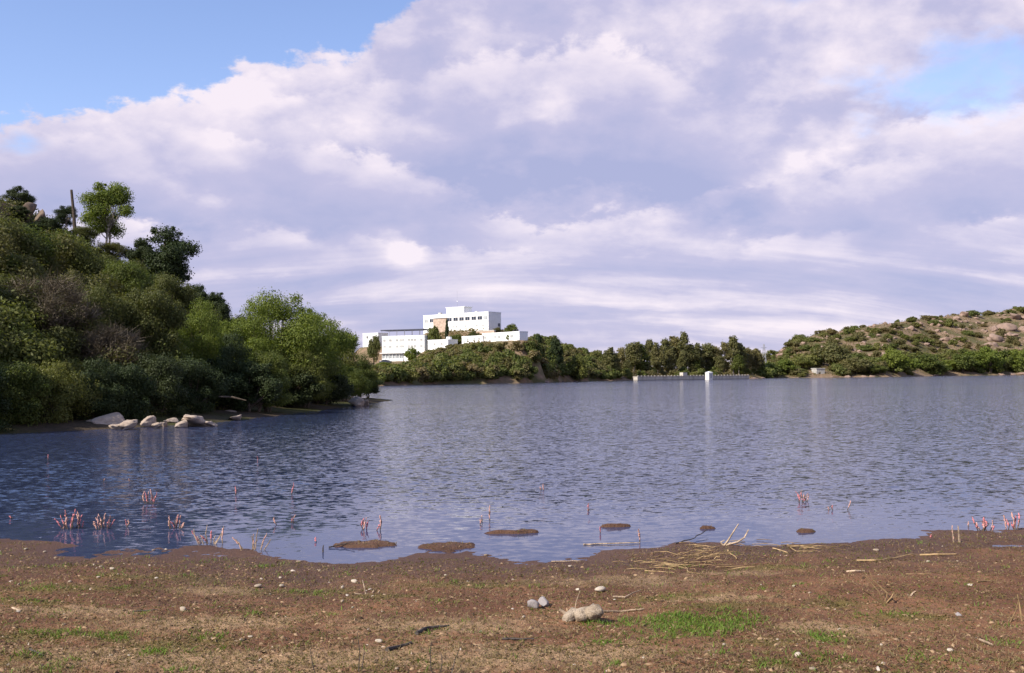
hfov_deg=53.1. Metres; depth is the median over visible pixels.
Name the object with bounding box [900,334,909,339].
green shrub
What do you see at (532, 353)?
scrub bush
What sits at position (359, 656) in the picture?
thin weed stem
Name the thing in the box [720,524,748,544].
driftwood branch
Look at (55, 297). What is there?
slope bush
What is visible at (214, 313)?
slope bush
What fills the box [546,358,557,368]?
green bush
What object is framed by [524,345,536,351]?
green bush
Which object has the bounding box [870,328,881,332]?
green shrub
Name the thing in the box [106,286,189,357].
bank tree
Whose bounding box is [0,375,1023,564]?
lake
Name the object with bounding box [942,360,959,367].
shore tree
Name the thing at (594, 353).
green bush
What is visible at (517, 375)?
scrub bush
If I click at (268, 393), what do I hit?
bank bush
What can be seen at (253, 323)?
bank tree
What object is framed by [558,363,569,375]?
green bush
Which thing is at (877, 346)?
green shrub
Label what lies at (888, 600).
twig
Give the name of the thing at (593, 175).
sky
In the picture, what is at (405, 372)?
green bush
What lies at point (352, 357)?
bank tree
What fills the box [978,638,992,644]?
stick
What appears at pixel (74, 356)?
slope bush
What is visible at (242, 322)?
slope bush
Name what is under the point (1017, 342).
hill scrub
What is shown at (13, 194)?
crest tree
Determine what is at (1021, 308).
green shrub
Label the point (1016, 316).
granite boulder
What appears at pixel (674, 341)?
gum tree
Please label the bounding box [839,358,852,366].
shore tree
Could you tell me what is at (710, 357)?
gum tree
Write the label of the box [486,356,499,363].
green bush
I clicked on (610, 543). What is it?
stick
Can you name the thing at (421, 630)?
stick
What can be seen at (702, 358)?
gum tree
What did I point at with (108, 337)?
bare shrub
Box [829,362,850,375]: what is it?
green shrub
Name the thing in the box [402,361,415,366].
green bush
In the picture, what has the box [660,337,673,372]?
gum tree
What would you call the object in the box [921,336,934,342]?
green shrub
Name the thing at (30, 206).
crest rock
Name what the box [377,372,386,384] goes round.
green bush
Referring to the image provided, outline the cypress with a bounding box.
[445,319,448,338]
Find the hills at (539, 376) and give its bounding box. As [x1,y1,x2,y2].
[351,309,1023,385]
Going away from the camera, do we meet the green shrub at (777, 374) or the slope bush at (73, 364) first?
the slope bush at (73, 364)
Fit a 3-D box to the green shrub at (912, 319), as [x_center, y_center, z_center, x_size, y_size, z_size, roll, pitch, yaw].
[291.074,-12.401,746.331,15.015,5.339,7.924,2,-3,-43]
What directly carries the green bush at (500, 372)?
on the hills at (539, 376)
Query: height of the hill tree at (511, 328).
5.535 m
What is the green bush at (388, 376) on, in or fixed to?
on the hills at (539, 376)
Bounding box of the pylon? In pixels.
[761,344,766,362]
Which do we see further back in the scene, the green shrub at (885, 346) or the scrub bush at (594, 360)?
the green shrub at (885, 346)
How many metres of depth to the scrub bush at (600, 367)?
407.49 m
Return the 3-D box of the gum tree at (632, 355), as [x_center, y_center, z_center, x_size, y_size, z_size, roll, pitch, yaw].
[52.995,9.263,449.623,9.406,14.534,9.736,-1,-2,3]
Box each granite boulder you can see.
[960,311,968,316]
[989,323,1017,330]
[989,333,1004,341]
[990,325,997,331]
[1010,313,1021,318]
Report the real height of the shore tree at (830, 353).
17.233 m
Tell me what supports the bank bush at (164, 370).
on the wooded hill at (217, 415)
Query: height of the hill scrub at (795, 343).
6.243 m
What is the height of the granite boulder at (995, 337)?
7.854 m
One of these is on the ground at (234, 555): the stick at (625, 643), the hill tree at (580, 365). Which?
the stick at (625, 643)
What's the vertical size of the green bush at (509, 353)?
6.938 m
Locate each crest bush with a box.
[4,215,29,219]
[8,205,31,216]
[24,222,50,230]
[33,217,66,231]
[67,226,99,243]
[96,242,130,260]
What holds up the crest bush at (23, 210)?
on the wooded hill at (217, 415)
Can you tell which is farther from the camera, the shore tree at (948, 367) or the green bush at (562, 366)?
the shore tree at (948, 367)
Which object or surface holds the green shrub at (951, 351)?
on the hills at (539, 376)
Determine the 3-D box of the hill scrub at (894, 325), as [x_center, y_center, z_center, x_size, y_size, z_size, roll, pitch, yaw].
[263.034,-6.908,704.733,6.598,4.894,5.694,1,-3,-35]
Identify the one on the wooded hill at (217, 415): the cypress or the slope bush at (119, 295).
the slope bush at (119, 295)
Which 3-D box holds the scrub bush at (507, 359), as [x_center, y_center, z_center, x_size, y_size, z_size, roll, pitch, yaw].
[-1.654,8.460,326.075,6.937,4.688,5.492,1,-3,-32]
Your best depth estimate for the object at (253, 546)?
13.18 m
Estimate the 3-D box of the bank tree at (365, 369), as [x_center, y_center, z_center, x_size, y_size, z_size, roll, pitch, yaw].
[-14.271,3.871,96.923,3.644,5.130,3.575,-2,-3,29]
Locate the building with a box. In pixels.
[423,306,500,333]
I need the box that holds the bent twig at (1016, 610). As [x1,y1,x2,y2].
[1009,595,1022,621]
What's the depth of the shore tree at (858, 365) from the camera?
549.95 m
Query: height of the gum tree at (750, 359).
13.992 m
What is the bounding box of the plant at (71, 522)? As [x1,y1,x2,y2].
[54,509,83,528]
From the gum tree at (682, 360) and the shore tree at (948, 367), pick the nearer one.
the gum tree at (682, 360)
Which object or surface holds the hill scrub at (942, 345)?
on the hills at (539, 376)
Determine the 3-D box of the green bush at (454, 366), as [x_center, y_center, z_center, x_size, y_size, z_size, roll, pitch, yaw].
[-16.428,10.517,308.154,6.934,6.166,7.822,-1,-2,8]
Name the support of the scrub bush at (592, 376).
on the hills at (539, 376)
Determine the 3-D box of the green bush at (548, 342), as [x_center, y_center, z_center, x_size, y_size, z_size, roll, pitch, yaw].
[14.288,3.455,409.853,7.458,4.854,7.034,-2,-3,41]
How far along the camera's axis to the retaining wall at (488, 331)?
369.81 m
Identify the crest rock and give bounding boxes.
[23,202,36,215]
[34,209,45,221]
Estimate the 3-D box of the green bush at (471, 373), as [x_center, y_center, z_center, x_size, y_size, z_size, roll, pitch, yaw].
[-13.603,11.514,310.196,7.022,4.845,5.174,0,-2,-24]
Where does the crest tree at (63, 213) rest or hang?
on the wooded hill at (217, 415)
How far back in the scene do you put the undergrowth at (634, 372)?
648.44 m
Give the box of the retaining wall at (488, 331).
[467,330,495,333]
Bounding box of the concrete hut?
[811,368,824,373]
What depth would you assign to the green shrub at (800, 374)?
536.38 m
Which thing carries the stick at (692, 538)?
on the ground at (234, 555)
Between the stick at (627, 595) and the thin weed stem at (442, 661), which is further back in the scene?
the stick at (627, 595)
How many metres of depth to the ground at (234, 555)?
9.40 m
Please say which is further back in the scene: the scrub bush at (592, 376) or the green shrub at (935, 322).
the green shrub at (935, 322)
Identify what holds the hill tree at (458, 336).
on the hills at (539, 376)
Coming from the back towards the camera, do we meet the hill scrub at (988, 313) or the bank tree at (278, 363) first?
the hill scrub at (988, 313)
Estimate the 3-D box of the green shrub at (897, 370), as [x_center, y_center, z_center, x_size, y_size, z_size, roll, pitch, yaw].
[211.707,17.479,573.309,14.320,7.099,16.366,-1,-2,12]
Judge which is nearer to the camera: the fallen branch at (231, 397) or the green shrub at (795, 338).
the fallen branch at (231, 397)
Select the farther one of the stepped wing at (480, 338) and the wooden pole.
the stepped wing at (480, 338)
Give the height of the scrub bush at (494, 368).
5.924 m
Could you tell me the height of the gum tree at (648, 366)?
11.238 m
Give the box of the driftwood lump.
[559,591,603,622]
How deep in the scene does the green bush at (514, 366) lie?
319.67 m
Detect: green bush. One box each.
[372,364,392,383]
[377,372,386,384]
[388,366,408,378]
[391,367,406,382]
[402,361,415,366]
[403,367,420,383]
[407,361,432,373]
[417,355,432,362]
[423,368,432,381]
[426,365,444,382]
[431,356,446,363]
[433,360,449,381]
[434,352,447,359]
[436,365,451,378]
[446,364,463,379]
[450,362,468,380]
[452,355,466,363]
[458,344,468,349]
[458,355,483,368]
[458,367,475,381]
[460,350,480,358]
[461,348,472,352]
[468,343,478,351]
[475,366,497,380]
[476,345,492,353]
[481,362,498,379]
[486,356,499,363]
[489,351,504,360]
[493,364,507,375]
[496,370,504,378]
[503,347,519,360]
[506,367,526,378]
[507,363,524,369]
[509,358,526,367]
[523,355,532,365]
[524,340,535,348]
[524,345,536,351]
[527,362,538,379]
[528,337,546,353]
[536,345,543,354]
[544,339,550,345]
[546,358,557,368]
[548,363,554,372]
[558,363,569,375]
[561,344,569,351]
[565,361,575,372]
[589,350,599,357]
[589,366,602,377]
[598,370,609,379]
[605,370,616,379]
[608,366,623,377]
[614,366,626,378]
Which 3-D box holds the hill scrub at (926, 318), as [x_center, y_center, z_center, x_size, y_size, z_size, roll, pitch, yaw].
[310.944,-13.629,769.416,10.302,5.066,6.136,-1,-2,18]
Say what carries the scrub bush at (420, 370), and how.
on the hills at (539, 376)
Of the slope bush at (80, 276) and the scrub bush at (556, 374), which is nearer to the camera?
the slope bush at (80, 276)
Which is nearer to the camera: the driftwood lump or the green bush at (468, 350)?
the driftwood lump
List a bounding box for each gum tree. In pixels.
[601,347,617,367]
[612,353,621,368]
[616,347,628,368]
[623,359,631,371]
[624,341,643,370]
[635,344,648,371]
[641,352,650,371]
[644,339,653,367]
[650,342,665,373]
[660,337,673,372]
[664,349,677,372]
[669,335,680,369]
[676,331,691,368]
[686,343,701,372]
[689,352,700,371]
[694,343,705,367]
[700,342,716,370]
[711,346,722,365]
[714,355,726,371]
[720,341,731,372]
[727,335,740,373]
[731,354,745,374]
[739,342,748,369]
[745,347,754,368]
[750,348,764,371]
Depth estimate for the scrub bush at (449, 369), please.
305.27 m
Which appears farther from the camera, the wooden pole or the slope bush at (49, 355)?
the wooden pole
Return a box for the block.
[380,335,427,360]
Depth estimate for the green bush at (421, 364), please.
293.63 m
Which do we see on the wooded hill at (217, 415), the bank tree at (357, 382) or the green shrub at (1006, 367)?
the bank tree at (357, 382)
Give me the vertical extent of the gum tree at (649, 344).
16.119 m
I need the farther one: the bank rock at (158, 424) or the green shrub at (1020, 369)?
the green shrub at (1020, 369)
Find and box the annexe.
[427,337,457,349]
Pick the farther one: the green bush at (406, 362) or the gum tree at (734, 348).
the gum tree at (734, 348)
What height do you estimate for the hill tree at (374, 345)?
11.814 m
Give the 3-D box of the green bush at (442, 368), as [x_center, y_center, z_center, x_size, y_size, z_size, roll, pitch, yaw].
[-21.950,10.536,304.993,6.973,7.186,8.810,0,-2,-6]
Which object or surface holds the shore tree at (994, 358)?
on the hills at (539, 376)
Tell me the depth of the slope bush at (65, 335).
51.71 m
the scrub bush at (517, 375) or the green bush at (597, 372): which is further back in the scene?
the green bush at (597, 372)
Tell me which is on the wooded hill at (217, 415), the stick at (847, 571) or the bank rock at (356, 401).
the bank rock at (356, 401)
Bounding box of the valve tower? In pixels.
[705,371,712,379]
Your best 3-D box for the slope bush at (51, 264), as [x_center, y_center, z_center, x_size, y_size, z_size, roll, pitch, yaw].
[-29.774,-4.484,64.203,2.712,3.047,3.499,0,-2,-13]
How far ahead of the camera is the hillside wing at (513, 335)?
346.10 m
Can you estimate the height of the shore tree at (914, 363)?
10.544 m
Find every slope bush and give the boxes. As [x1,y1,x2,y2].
[0,211,49,259]
[0,223,17,274]
[0,250,25,273]
[0,251,46,282]
[0,271,26,297]
[0,280,61,329]
[0,290,65,368]
[0,296,14,319]
[0,307,35,359]
[0,309,48,361]
[0,319,36,339]
[5,240,22,255]
[5,352,39,365]
[10,250,54,286]
[14,323,85,398]
[15,217,67,268]
[22,280,82,312]
[26,250,60,278]
[33,323,90,363]
[41,227,79,277]
[51,228,96,255]
[52,269,85,292]
[54,340,82,372]
[56,233,112,278]
[57,307,109,345]
[60,266,91,285]
[65,351,90,371]
[77,256,108,275]
[77,325,136,369]
[80,343,145,381]
[82,269,134,302]
[98,251,128,266]
[109,288,130,306]
[117,260,157,290]
[129,257,153,279]
[142,286,188,316]
[149,325,203,381]
[164,330,192,348]
[171,281,202,304]
[188,337,226,382]
[189,303,222,324]
[233,314,262,334]
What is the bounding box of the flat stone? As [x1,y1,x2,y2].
[595,586,604,591]
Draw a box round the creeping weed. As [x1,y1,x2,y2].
[0,523,1023,672]
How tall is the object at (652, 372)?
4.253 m
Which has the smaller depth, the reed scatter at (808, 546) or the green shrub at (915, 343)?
the reed scatter at (808, 546)
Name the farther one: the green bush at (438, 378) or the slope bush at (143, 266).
the green bush at (438, 378)
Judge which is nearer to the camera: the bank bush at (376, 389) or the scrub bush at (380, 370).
the bank bush at (376, 389)
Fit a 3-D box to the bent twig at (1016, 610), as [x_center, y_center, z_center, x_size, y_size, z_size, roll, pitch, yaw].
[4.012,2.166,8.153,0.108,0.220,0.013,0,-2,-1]
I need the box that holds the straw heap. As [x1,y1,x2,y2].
[652,540,754,570]
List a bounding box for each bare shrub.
[1,267,109,332]
[71,318,149,367]
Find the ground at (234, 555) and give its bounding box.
[0,523,1023,672]
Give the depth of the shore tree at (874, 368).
551.85 m
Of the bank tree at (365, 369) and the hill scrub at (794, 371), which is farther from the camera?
the hill scrub at (794, 371)
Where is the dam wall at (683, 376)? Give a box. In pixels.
[633,372,749,380]
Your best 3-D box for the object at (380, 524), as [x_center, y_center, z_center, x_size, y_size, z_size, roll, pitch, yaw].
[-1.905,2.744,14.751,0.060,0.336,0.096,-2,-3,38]
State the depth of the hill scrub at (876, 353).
603.06 m
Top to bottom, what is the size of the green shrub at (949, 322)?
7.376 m
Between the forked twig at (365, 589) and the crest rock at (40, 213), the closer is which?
the forked twig at (365, 589)
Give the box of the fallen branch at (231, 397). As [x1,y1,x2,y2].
[219,396,245,400]
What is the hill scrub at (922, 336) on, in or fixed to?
on the hills at (539, 376)
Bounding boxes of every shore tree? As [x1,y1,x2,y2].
[763,362,781,371]
[775,358,796,372]
[792,356,813,368]
[809,340,851,365]
[839,356,873,374]
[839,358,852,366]
[863,363,881,373]
[875,366,887,373]
[881,347,908,372]
[903,357,924,370]
[916,354,944,370]
[941,364,952,371]
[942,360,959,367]
[950,353,978,372]
[963,351,989,366]
[974,365,993,368]
[979,345,1004,372]
[1000,348,1017,369]
[1003,348,1023,368]
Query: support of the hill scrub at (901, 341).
on the hills at (539, 376)
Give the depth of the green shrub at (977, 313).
796.05 m
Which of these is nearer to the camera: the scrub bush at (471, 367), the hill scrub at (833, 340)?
the scrub bush at (471, 367)
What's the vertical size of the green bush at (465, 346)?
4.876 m
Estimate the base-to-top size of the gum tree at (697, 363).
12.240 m
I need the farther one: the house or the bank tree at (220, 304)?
the house
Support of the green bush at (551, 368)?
on the hills at (539, 376)
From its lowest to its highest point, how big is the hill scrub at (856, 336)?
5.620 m
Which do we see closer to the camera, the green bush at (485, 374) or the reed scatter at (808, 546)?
the reed scatter at (808, 546)
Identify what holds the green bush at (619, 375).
on the hills at (539, 376)
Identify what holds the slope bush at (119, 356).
on the wooded hill at (217, 415)
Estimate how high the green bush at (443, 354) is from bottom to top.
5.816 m
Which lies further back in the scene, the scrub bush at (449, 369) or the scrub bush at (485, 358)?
the scrub bush at (485, 358)
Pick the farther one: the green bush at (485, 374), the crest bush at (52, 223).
the green bush at (485, 374)
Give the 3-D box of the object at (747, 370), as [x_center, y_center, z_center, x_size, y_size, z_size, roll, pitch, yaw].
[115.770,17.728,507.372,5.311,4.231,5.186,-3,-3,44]
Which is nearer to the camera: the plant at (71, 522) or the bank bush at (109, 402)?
the plant at (71, 522)
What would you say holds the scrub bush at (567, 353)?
on the hills at (539, 376)
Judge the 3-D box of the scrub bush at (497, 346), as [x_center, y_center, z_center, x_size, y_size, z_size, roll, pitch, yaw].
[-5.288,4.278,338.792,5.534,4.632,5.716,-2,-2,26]
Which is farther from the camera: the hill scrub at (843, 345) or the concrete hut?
the hill scrub at (843, 345)
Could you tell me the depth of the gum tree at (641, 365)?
451.05 m
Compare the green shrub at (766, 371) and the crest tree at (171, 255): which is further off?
the green shrub at (766, 371)
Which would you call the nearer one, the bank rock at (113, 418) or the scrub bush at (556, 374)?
the bank rock at (113, 418)
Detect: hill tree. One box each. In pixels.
[367,335,380,362]
[403,347,420,360]
[426,326,443,339]
[449,334,461,343]
[468,330,480,335]
[504,324,518,331]
[532,334,544,355]
[546,336,563,362]
[569,355,588,381]
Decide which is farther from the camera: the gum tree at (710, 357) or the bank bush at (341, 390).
the gum tree at (710, 357)
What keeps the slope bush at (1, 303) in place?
on the wooded hill at (217, 415)
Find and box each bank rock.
[86,412,124,424]
[109,424,124,428]
[117,419,137,428]
[140,415,156,426]
[151,422,161,427]
[164,417,178,422]
[175,420,187,427]
[181,414,207,426]
[204,421,217,425]
[228,414,241,420]
[348,397,364,405]
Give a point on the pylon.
(763, 347)
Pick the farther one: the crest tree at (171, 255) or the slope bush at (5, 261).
the crest tree at (171, 255)
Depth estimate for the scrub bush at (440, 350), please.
339.03 m
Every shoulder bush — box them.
[527,350,541,360]
[540,357,548,364]
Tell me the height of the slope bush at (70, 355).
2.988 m
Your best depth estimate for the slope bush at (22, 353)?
48.10 m
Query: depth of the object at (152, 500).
18.20 m
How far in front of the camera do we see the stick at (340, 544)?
13.31 m
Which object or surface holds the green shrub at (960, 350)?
on the hills at (539, 376)
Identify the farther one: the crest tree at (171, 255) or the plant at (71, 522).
the crest tree at (171, 255)
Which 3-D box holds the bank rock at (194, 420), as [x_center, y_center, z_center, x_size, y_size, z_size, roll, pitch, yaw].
[-14.670,4.037,47.864,1.498,0.810,2.224,0,-2,-11]
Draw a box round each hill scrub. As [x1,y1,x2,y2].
[783,341,800,346]
[788,368,807,374]
[824,328,835,334]
[826,338,841,342]
[833,366,854,375]
[841,344,853,349]
[850,334,863,339]
[871,350,881,357]
[876,360,888,373]
[880,327,890,332]
[889,323,899,328]
[892,339,906,344]
[899,344,911,349]
[910,346,921,352]
[918,315,932,320]
[919,334,928,341]
[927,347,936,351]
[931,339,942,345]
[935,350,962,353]
[937,342,946,348]
[964,343,972,348]
[972,332,982,337]
[978,323,988,326]
[983,311,995,315]
[996,328,1006,334]
[1005,335,1019,343]
[1013,339,1020,345]
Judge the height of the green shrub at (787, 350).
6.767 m
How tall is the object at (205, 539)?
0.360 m
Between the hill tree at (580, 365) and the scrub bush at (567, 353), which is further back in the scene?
the scrub bush at (567, 353)
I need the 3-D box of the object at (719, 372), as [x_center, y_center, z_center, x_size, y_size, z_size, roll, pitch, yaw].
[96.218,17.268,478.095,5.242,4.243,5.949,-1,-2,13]
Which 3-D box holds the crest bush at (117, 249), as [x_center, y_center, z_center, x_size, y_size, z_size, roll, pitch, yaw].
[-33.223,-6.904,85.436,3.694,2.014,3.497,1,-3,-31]
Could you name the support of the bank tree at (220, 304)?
on the wooded hill at (217, 415)
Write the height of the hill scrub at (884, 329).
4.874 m
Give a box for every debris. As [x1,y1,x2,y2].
[0,534,1023,672]
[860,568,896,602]
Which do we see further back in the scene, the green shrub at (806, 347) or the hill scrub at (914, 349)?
the hill scrub at (914, 349)
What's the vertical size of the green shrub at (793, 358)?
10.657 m
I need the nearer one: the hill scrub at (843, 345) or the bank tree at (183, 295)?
the bank tree at (183, 295)
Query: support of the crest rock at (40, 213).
on the wooded hill at (217, 415)
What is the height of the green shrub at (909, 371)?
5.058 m
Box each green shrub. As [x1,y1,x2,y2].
[751,363,778,377]
[766,350,776,356]
[773,369,782,377]
[778,355,789,359]
[782,347,792,355]
[788,354,815,364]
[789,336,803,341]
[793,365,809,374]
[794,334,807,338]
[796,372,805,376]
[799,345,811,350]
[802,337,824,341]
[805,354,820,365]
[817,332,828,336]
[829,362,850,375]
[830,334,841,338]
[840,329,848,334]
[843,337,857,341]
[853,352,872,359]
[856,345,875,350]
[866,359,878,363]
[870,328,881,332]
[873,342,884,350]
[882,344,891,349]
[883,333,892,339]
[885,362,904,372]
[889,343,899,347]
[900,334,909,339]
[904,368,914,375]
[905,316,916,321]
[905,351,917,358]
[909,322,920,327]
[911,341,920,345]
[916,351,931,355]
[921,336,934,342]
[925,364,951,375]
[927,320,939,325]
[937,349,957,354]
[942,353,952,358]
[944,318,957,326]
[948,339,957,345]
[957,348,968,352]
[959,337,967,342]
[963,330,974,335]
[966,310,981,316]
[975,367,985,372]
[987,365,1004,372]
[1003,362,1011,370]
[1009,365,1023,372]
[1016,306,1023,311]
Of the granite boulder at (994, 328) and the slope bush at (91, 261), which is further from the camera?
the granite boulder at (994, 328)
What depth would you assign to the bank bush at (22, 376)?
44.71 m
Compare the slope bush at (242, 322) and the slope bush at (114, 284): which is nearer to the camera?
the slope bush at (114, 284)
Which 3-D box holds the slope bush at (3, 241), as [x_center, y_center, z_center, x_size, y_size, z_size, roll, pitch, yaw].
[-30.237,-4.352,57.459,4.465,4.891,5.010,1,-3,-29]
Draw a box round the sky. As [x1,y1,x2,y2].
[0,0,1023,368]
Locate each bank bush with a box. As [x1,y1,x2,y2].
[0,359,55,426]
[0,365,15,432]
[20,358,102,423]
[59,353,133,419]
[90,360,159,419]
[134,351,192,417]
[169,354,231,413]
[190,358,253,409]
[229,362,286,411]
[273,366,324,406]
[319,373,356,404]
[363,379,384,397]
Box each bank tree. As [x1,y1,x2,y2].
[0,328,12,363]
[67,280,140,334]
[100,255,150,298]
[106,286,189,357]
[147,271,198,318]
[162,297,227,366]
[192,284,210,309]
[207,291,231,321]
[208,328,256,409]
[212,301,282,362]
[241,286,342,386]
[250,349,295,411]
[282,348,341,407]
[287,306,358,403]
[329,327,359,378]
[341,365,372,401]
[354,353,379,396]
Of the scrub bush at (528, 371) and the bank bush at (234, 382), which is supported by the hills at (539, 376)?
the scrub bush at (528, 371)
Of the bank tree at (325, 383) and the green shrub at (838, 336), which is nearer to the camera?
the bank tree at (325, 383)
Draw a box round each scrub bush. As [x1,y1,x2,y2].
[371,367,389,382]
[389,365,403,382]
[415,364,429,382]
[435,347,445,353]
[447,365,455,379]
[450,350,462,355]
[464,361,483,379]
[478,362,499,378]
[481,355,489,363]
[492,343,503,351]
[502,361,512,370]
[503,356,512,361]
[510,340,524,350]
[512,370,526,379]
[520,364,530,377]
[527,348,541,362]
[543,368,550,378]
[552,369,560,378]
[563,350,575,357]
[563,356,571,362]
[589,372,599,378]
[591,357,601,364]
[596,364,608,371]
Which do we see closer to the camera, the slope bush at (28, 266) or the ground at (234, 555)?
the ground at (234, 555)
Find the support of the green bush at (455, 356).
on the hills at (539, 376)
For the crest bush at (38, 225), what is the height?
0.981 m
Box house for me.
[363,333,387,346]
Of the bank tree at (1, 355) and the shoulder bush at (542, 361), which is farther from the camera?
the shoulder bush at (542, 361)
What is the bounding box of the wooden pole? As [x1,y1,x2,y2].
[70,190,75,231]
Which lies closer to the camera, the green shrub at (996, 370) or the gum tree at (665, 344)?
the gum tree at (665, 344)
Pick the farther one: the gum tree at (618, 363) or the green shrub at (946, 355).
the green shrub at (946, 355)
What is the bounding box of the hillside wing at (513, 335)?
[482,331,527,341]
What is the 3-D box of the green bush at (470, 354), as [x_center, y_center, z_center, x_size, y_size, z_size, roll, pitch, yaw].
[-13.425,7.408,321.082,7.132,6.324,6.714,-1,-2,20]
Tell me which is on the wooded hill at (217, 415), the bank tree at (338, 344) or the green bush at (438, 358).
the bank tree at (338, 344)
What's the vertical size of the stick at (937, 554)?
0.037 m
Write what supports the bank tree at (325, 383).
on the wooded hill at (217, 415)
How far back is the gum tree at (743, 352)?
505.50 m
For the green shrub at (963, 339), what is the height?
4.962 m
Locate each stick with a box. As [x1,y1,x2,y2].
[329,541,354,547]
[385,641,411,651]
[415,624,448,634]
[502,638,533,639]
[583,542,639,544]
[603,608,643,611]
[613,589,640,597]
[613,643,639,644]
[675,529,707,543]
[846,570,864,572]
[856,554,912,560]
[919,553,955,555]
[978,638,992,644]
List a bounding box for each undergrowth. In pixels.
[0,195,352,419]
[424,307,1023,378]
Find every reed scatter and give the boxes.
[612,557,744,568]
[727,539,849,551]
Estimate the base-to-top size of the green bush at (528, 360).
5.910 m
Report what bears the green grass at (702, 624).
on the ground at (234, 555)
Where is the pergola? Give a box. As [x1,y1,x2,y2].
[380,329,427,335]
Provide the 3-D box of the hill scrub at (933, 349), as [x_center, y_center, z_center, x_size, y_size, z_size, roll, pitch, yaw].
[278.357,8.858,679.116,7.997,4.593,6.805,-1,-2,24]
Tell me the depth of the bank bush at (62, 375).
46.54 m
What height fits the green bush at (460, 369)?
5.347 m
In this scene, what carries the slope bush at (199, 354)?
on the wooded hill at (217, 415)
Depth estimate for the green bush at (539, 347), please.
343.42 m
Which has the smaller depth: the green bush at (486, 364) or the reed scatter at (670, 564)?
the reed scatter at (670, 564)
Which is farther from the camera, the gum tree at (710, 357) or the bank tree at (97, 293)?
the gum tree at (710, 357)
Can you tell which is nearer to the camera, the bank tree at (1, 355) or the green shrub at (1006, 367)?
the bank tree at (1, 355)
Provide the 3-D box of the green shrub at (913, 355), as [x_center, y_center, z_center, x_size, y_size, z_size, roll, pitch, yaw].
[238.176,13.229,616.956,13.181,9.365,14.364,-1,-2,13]
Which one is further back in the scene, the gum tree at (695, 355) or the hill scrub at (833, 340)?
the hill scrub at (833, 340)
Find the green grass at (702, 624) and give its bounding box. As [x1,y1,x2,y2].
[0,530,1023,672]
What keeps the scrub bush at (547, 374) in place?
on the hills at (539, 376)
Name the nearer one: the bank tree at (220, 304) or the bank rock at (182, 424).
the bank rock at (182, 424)
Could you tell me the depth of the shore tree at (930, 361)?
614.11 m
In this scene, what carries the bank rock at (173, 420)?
on the wooded hill at (217, 415)
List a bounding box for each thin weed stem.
[357,633,364,671]
[430,641,458,672]
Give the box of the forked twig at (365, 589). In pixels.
[354,580,379,594]
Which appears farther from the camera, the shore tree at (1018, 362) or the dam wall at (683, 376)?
the shore tree at (1018, 362)
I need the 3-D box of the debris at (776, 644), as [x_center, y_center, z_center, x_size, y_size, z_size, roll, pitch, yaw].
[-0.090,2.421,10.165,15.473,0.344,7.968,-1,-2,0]
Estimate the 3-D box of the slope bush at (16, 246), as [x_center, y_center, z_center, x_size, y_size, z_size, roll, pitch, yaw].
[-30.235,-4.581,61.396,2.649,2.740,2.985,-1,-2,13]
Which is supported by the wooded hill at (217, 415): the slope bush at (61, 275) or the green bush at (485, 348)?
the slope bush at (61, 275)
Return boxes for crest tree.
[2,185,37,205]
[52,205,77,227]
[75,181,135,243]
[125,223,202,283]
[125,237,153,266]
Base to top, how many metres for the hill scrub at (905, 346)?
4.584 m
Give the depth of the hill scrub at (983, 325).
770.82 m
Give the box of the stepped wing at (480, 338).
[461,335,483,343]
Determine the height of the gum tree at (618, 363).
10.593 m
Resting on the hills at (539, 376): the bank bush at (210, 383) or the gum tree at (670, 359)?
the gum tree at (670, 359)
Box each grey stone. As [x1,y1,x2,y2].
[527,599,538,608]
[538,596,548,606]
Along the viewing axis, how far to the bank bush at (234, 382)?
60.52 m
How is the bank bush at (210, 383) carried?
on the wooded hill at (217, 415)
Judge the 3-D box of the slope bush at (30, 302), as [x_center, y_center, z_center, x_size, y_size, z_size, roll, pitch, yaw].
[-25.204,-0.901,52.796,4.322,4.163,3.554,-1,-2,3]
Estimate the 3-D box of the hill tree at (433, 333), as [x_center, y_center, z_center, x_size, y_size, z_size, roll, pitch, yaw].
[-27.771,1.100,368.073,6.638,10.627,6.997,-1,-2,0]
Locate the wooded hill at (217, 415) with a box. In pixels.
[0,202,391,433]
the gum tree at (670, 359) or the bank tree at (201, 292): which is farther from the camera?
the gum tree at (670, 359)

